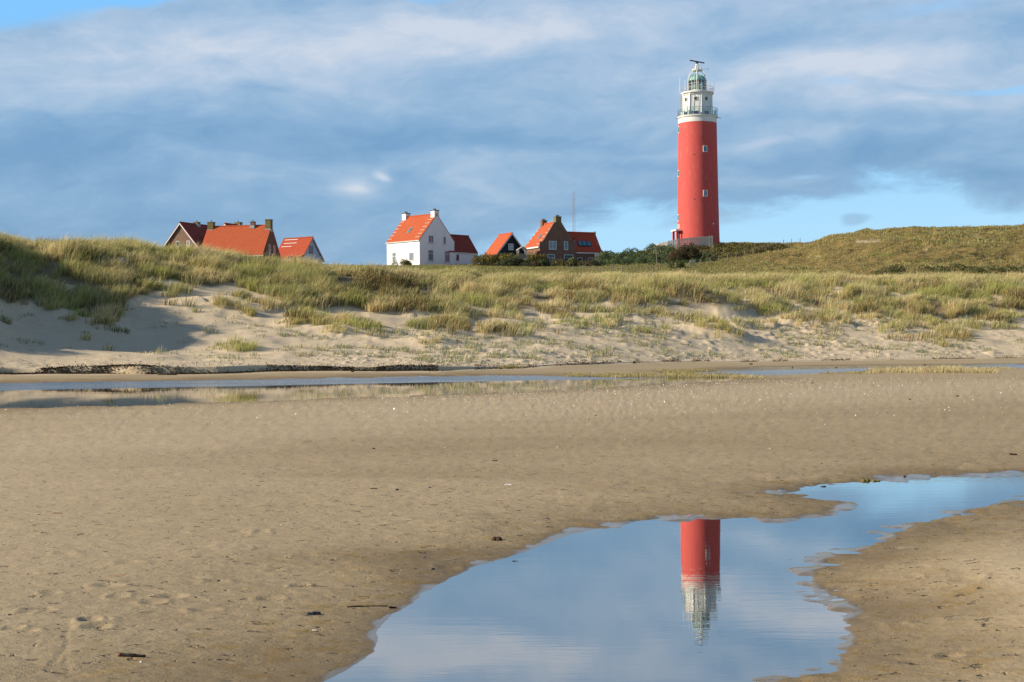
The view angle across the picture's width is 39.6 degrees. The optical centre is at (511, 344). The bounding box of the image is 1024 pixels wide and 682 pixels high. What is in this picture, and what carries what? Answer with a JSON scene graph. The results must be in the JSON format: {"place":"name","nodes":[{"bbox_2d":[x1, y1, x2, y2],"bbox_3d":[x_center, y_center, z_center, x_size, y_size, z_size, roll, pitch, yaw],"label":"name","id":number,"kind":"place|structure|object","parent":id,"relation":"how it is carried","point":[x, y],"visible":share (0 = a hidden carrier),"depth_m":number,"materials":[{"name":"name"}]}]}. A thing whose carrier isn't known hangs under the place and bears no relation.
{"place":"outdoors","nodes":[
{"label":"outdoors","id":0,"kind":"place"},
{"bbox_2d":[306,611,320,614],"bbox_3d":[-1.236,1.674,8.859,0.092,0.022,0.050,0,0,-4],"label":"mussel clump","id":1,"kind":"object","parent":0,"point":[314,613],"visible":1,"depth_m":8.85,"materials":[{"name":"black"}]},
{"bbox_2d":[0,358,1023,681],"bbox_3d":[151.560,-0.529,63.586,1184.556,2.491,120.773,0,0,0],"label":"beach","id":2,"kind":"structure","parent":0,"point":[242,540],"depth_m":14.97,"materials":[{"name":"beige sand"}]},
{"bbox_2d":[118,653,145,656],"bbox_3d":[-2.026,1.659,7.581,0.147,0.026,0.027,0,0,0],"label":"driftwood stick","id":3,"kind":"object","parent":2,"relation":"on","point":[128,655],"visible":1,"depth_m":7.57,"materials":[{"name":"brown wood"}]},
{"bbox_2d":[158,373,176,374],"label":"driftwood log","id":4,"kind":"object","parent":2,"relation":"on","point":[166,374],"visible":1,"depth_m":74.78,"materials":[{"name":"wood"}]},
{"bbox_2d":[347,605,387,607],"bbox_3d":[-0.932,1.687,9.155,0.262,0.016,0.015,0,0,-14],"label":"driftwood branch","id":5,"kind":"object","parent":2,"relation":"on","point":[368,606],"visible":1,"depth_m":9.15,"materials":[{"name":"wood"}]},
{"bbox_2d":[0,378,737,407],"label":"water channel","id":6,"kind":"object","parent":2,"relation":"in","point":[119,397],"visible":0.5,"depth_m":52.64,"materials":[{"name":"beige liquid"}]},
{"bbox_2d":[491,536,501,540],"bbox_3d":[-0.129,1.663,12.179,0.095,0.035,0.048,0,0,16],"label":"weed lump","id":7,"kind":"object","parent":2,"relation":"on","point":[497,538],"visible":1,"depth_m":12.16,"materials":[{"name":"brown plant"}]},
{"bbox_2d":[0,365,1023,390],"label":"water channel","id":8,"kind":"object","parent":2,"relation":"in","point":[109,385],"visible":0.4,"depth_m":67.59,"materials":[{"name":"liquid"}]},
{"bbox_2d":[3,376,1023,423],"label":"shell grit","id":9,"kind":"object","parent":2,"relation":"on","point":[568,395],"visible":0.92,"depth_m":43.88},
{"bbox_2d":[324,472,1023,681],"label":"tidal pool","id":10,"kind":"structure","parent":2,"relation":"in","point":[694,600],"depth_m":9.25,"materials":[{"name":"liquid"}]},
{"bbox_2d":[499,363,1023,378],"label":"sandbar grass","id":11,"kind":"structure","parent":2,"relation":"on","point":[939,369],"depth_m":73.98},
{"bbox_2d":[0,251,1023,372],"bbox_3d":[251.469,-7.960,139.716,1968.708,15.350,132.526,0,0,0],"label":"dunes","id":12,"kind":"structure","parent":0,"point":[54,333],"depth_m":105.47,"materials":[{"name":"beige sand"}]},
{"bbox_2d":[0,314,14,324],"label":"grass tussock","id":13,"kind":"object","parent":12,"relation":"on","point":[4,318],"depth_m":90.86,"materials":[{"name":"green plant"}]},
{"bbox_2d":[32,296,61,310],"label":"grass tussock","id":14,"kind":"object","parent":12,"relation":"on","point":[42,302],"depth_m":97.78,"materials":[{"name":"green plant"}]},
{"bbox_2d":[91,317,119,331],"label":"grass tussock","id":15,"kind":"object","parent":12,"relation":"on","point":[105,324],"depth_m":96.03,"materials":[{"name":"green plant"}]},
{"bbox_2d":[115,326,130,333],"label":"grass tussock","id":16,"kind":"object","parent":12,"relation":"on","point":[128,330],"depth_m":96.15,"materials":[{"name":"green plant"}]},
{"bbox_2d":[141,277,163,288],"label":"grass tussock","id":17,"kind":"object","parent":12,"relation":"on","point":[152,284],"depth_m":111.79,"materials":[{"name":"green plant"}]},
{"bbox_2d":[200,325,218,333],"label":"grass tussock","id":18,"kind":"object","parent":12,"relation":"on","point":[205,328],"depth_m":98.84,"materials":[{"name":"green plant"}]},
{"bbox_2d":[209,294,246,309],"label":"grass tussock","id":19,"kind":"object","parent":12,"relation":"on","point":[215,301],"depth_m":108.03,"materials":[{"name":"plant"}]},
{"bbox_2d":[213,334,261,351],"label":"grass tussock","id":20,"kind":"object","parent":12,"relation":"on","point":[247,345],"depth_m":90.51,"materials":[{"name":"plant"}]},
{"bbox_2d":[238,302,257,315],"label":"grass tussock","id":21,"kind":"object","parent":12,"relation":"on","point":[251,311],"depth_m":106.52,"materials":[{"name":"green plant"}]},
{"bbox_2d":[279,283,299,294],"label":"grass tussock","id":22,"kind":"object","parent":12,"relation":"on","point":[289,288],"depth_m":114.64,"materials":[{"name":"green plant"}]},
{"bbox_2d":[285,315,311,324],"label":"grass tussock","id":23,"kind":"object","parent":12,"relation":"on","point":[296,321],"depth_m":103.52,"materials":[{"name":"plant"}]},
{"bbox_2d":[319,321,348,333],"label":"grass tussock","id":24,"kind":"object","parent":12,"relation":"on","point":[335,326],"depth_m":100.73,"materials":[{"name":"plant"}]},
{"bbox_2d":[417,335,440,343],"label":"grass tussock","id":25,"kind":"object","parent":12,"relation":"on","point":[422,341],"depth_m":97.09,"materials":[{"name":"plant"}]},
{"bbox_2d":[421,301,443,312],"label":"grass tussock","id":26,"kind":"object","parent":12,"relation":"on","point":[433,304],"depth_m":114.97,"materials":[{"name":"green plant"}]},
{"bbox_2d":[0,353,1022,374],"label":"weed line","id":27,"kind":"object","parent":12,"relation":"on","point":[429,369],"visible":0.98,"depth_m":78.56,"materials":[{"name":"brown plant"}]},
{"bbox_2d":[0,230,1023,350],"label":"marram grass","id":28,"kind":"structure","parent":12,"relation":"on","point":[317,279],"depth_m":125.09,"materials":[{"name":"plant"}]},
{"bbox_2d":[0,302,1023,363],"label":"beach herbs","id":29,"kind":"object","parent":12,"relation":"on","point":[623,334],"visible":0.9,"depth_m":103.76,"materials":[{"name":"green plant"}]},
{"bbox_2d":[509,321,529,328],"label":"grass tussock","id":30,"kind":"object","parent":12,"relation":"on","point":[520,324],"depth_m":113.25,"materials":[{"name":"plant"}]},
{"bbox_2d":[693,313,730,329],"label":"grass tussock","id":31,"kind":"object","parent":12,"relation":"on","point":[714,319],"depth_m":120.39,"materials":[{"name":"green plant"}]},
{"bbox_2d":[724,324,745,337],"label":"grass tussock","id":32,"kind":"object","parent":12,"relation":"on","point":[729,328],"depth_m":119.36,"materials":[{"name":"plant"}]},
{"bbox_2d":[762,304,773,312],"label":"grass tussock","id":33,"kind":"object","parent":12,"relation":"on","point":[766,309],"depth_m":135.28,"materials":[{"name":"green plant"}]},
{"bbox_2d":[795,296,817,306],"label":"grass tussock","id":34,"kind":"object","parent":12,"relation":"on","point":[802,300],"depth_m":141.22,"materials":[{"name":"green plant"}]},
{"bbox_2d":[842,280,860,296],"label":"grass tussock","id":35,"kind":"object","parent":12,"relation":"on","point":[851,286],"depth_m":145.45,"materials":[{"name":"plant"}]},
{"bbox_2d":[871,298,883,307],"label":"grass tussock","id":36,"kind":"object","parent":12,"relation":"on","point":[875,303],"depth_m":141.69,"materials":[{"name":"plant"}]},
{"bbox_2d":[911,298,935,309],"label":"grass tussock","id":37,"kind":"object","parent":12,"relation":"on","point":[917,301],"depth_m":141.72,"materials":[{"name":"green plant"}]},
{"bbox_2d":[944,305,968,317],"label":"grass tussock","id":38,"kind":"object","parent":12,"relation":"on","point":[950,313],"depth_m":138.86,"materials":[{"name":"plant"}]},
{"bbox_2d":[0,0,1023,264],"label":"sky","id":39,"kind":"structure","parent":0,"point":[329,121],"materials":[{"name":"blue"}]},
{"bbox_2d":[431,247,713,283],"bbox_3d":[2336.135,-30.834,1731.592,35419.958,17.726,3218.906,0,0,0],"label":"meadow","id":40,"kind":"structure","parent":0,"point":[651,265],"depth_m":236.71,"materials":[{"name":"green plant"}]},
{"bbox_2d":[164,220,206,248],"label":"brown gable house","id":41,"kind":"structure","parent":40,"relation":"on","point":[189,233],"depth_m":260.71,"materials":[{"name":"brick"}]},
{"bbox_2d":[223,221,242,225],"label":"gable house","id":42,"kind":"structure","parent":40,"relation":"on","point":[236,223],"depth_m":285.70,"materials":[{"name":"brown brick"}]},
{"bbox_2d":[201,219,279,260],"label":"orange roof house","id":43,"kind":"structure","parent":40,"relation":"on","point":[252,237],"depth_m":258.54,"materials":[{"name":"orange tile"}]},
{"bbox_2d":[279,236,324,263],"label":"grey gable house","id":44,"kind":"structure","parent":40,"relation":"on","point":[304,246],"depth_m":264.93,"materials":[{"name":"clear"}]},
{"bbox_2d":[391,257,411,264],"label":"bush","id":45,"kind":"object","parent":40,"relation":"on","point":[405,262],"visible":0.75,"depth_m":265.88,"materials":[{"name":"green plant"}]},
{"bbox_2d":[385,208,477,264],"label":"white house","id":46,"kind":"structure","parent":40,"relation":"on","point":[427,239],"depth_m":281.30,"materials":[{"name":"paint"}]},
{"bbox_2d":[392,252,395,262],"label":"window","id":47,"kind":"structure","parent":46,"relation":"in","point":[393,254],"depth_m":282.35,"materials":[{"name":"paint"}]},
{"bbox_2d":[409,252,413,260],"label":"window","id":48,"kind":"structure","parent":46,"relation":"in","point":[411,255],"depth_m":278.62,"materials":[{"name":"glass"}]},
{"bbox_2d":[428,235,433,242],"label":"window","id":49,"kind":"structure","parent":46,"relation":"in","point":[430,237],"depth_m":279.09,"materials":[{"name":"glass"}]},
{"bbox_2d":[428,250,433,260],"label":"window","id":50,"kind":"structure","parent":46,"relation":"in","point":[430,252],"depth_m":279.03,"materials":[{"name":"glass"}]},
{"bbox_2d":[444,251,449,261],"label":"window","id":51,"kind":"structure","parent":46,"relation":"in","point":[447,254],"depth_m":282.18,"materials":[{"name":"glass"}]},
{"bbox_2d":[456,254,458,263],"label":"door","id":52,"kind":"structure","parent":46,"relation":"in","point":[457,255],"depth_m":284.18,"materials":[{"name":"paint"}]},
{"bbox_2d":[481,232,527,264],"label":"house","id":53,"kind":"structure","parent":40,"relation":"on","point":[506,243],"depth_m":263.88,"materials":[{"name":"tile"}]},
{"bbox_2d":[508,244,512,249],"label":"window","id":54,"kind":"structure","parent":53,"relation":"in","point":[510,246],"depth_m":263.53,"materials":[{"name":"glass"}]},
{"bbox_2d":[470,252,548,265],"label":"hedge","id":55,"kind":"object","parent":40,"relation":"on","point":[491,259],"visible":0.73,"depth_m":251.43,"materials":[{"name":"green plant"}]},
{"bbox_2d":[491,256,530,266],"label":"bush","id":56,"kind":"object","parent":40,"relation":"on","point":[517,261],"visible":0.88,"depth_m":242.28,"materials":[{"name":"green plant"}]},
{"bbox_2d":[516,246,527,259],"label":"timber shelter","id":57,"kind":"object","parent":40,"relation":"on","point":[523,255],"visible":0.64,"depth_m":249.64,"materials":[{"name":"white wood"}]},
{"bbox_2d":[529,260,541,266],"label":"bush","id":58,"kind":"object","parent":40,"relation":"on","point":[535,263],"visible":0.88,"depth_m":235.81,"materials":[{"name":"green plant"}]},
{"bbox_2d":[538,258,550,266],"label":"bush","id":59,"kind":"object","parent":40,"relation":"on","point":[543,262],"visible":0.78,"depth_m":237.49,"materials":[{"name":"green plant"}]},
{"bbox_2d":[550,258,564,265],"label":"bush","id":60,"kind":"object","parent":40,"relation":"on","point":[553,262],"visible":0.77,"depth_m":238.24,"materials":[{"name":"green plant"}]},
{"bbox_2d":[524,215,602,262],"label":"brick house","id":61,"kind":"structure","parent":40,"relation":"on","point":[556,239],"depth_m":270.68,"materials":[{"name":"brick"}]},
{"bbox_2d":[547,254,554,262],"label":"window","id":62,"kind":"structure","parent":61,"relation":"in","point":[549,256],"depth_m":268.83,"materials":[{"name":"glass"}]},
{"bbox_2d":[549,241,556,249],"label":"window","id":63,"kind":"structure","parent":61,"relation":"in","point":[552,244],"depth_m":268.99,"materials":[{"name":"glass"}]},
{"bbox_2d":[564,241,567,249],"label":"window","id":64,"kind":"structure","parent":61,"relation":"in","point":[565,242],"depth_m":270.21,"materials":[{"name":"glass"}]},
{"bbox_2d":[564,254,572,261],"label":"window","id":65,"kind":"structure","parent":61,"relation":"in","point":[566,257],"depth_m":270.38,"materials":[{"name":"glass"}]},
{"bbox_2d":[564,257,578,266],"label":"bush","id":66,"kind":"object","parent":40,"relation":"on","point":[571,261],"visible":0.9,"depth_m":237.03,"materials":[{"name":"green plant"}]},
{"bbox_2d":[572,191,574,231],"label":"radio mast","id":67,"kind":"object","parent":40,"relation":"on","point":[573,204],"visible":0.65,"depth_m":299.70,"materials":[{"name":"metal"}]},
{"bbox_2d":[578,259,600,265],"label":"bush","id":68,"kind":"object","parent":40,"relation":"on","point":[591,262],"visible":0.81,"depth_m":238.77,"materials":[{"name":"green plant"}]},
{"bbox_2d":[563,264,659,271],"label":"wire fence","id":69,"kind":"object","parent":40,"relation":"on","point":[612,268],"visible":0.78,"depth_m":199.44,"materials":[{"name":"brown wood"}]},
{"bbox_2d":[594,243,716,265],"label":"evergreen thicket","id":70,"kind":"object","parent":40,"relation":"on","point":[631,256],"visible":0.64,"depth_m":254.61,"materials":[{"name":"green plant"}]},
{"bbox_2d":[666,259,686,268],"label":"bush","id":71,"kind":"object","parent":40,"relation":"on","point":[680,264],"visible":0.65,"depth_m":224.85,"materials":[{"name":"green plant"}]},
{"bbox_2d":[653,236,712,252],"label":"plank fence","id":72,"kind":"object","parent":40,"relation":"on","point":[708,242],"visible":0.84,"depth_m":267.38,"materials":[{"name":"grey wood"}]},
{"bbox_2d":[666,243,702,261],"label":"bush","id":73,"kind":"object","parent":40,"relation":"on","point":[692,252],"visible":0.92,"depth_m":246.04,"materials":[{"name":"green plant"}]},
{"bbox_2d":[671,60,719,246],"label":"lighthouse","id":74,"kind":"object","parent":40,"relation":"on","point":[698,201],"visible":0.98,"depth_m":275.91,"materials":[{"name":"red paint"}]},
{"bbox_2d":[703,190,707,196],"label":"window","id":75,"kind":"structure","parent":74,"relation":"in","point":[705,192],"depth_m":275.10,"materials":[{"name":"glass"}]},
{"bbox_2d":[695,242,787,259],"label":"dune scrub","id":76,"kind":"object","parent":40,"relation":"on","point":[731,251],"visible":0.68,"depth_m":264.06,"materials":[{"name":"green plant"}]},
{"bbox_2d":[322,223,1023,276],"bbox_3d":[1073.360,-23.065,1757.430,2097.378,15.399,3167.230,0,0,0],"label":"hill","id":77,"kind":"structure","parent":0,"point":[891,253],"depth_m":226.60,"materials":[{"name":"green plant"}]},
{"bbox_2d":[686,239,791,265],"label":"wire fence","id":78,"kind":"object","parent":77,"relation":"on","point":[736,253],"visible":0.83,"depth_m":246.06,"materials":[{"name":"brown wood"}]},
{"bbox_2d":[780,236,1023,274],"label":"heath scrub","id":79,"kind":"object","parent":77,"relation":"on","point":[964,267],"visible":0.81,"depth_m":195.84,"materials":[{"name":"green plant"}]}
]}

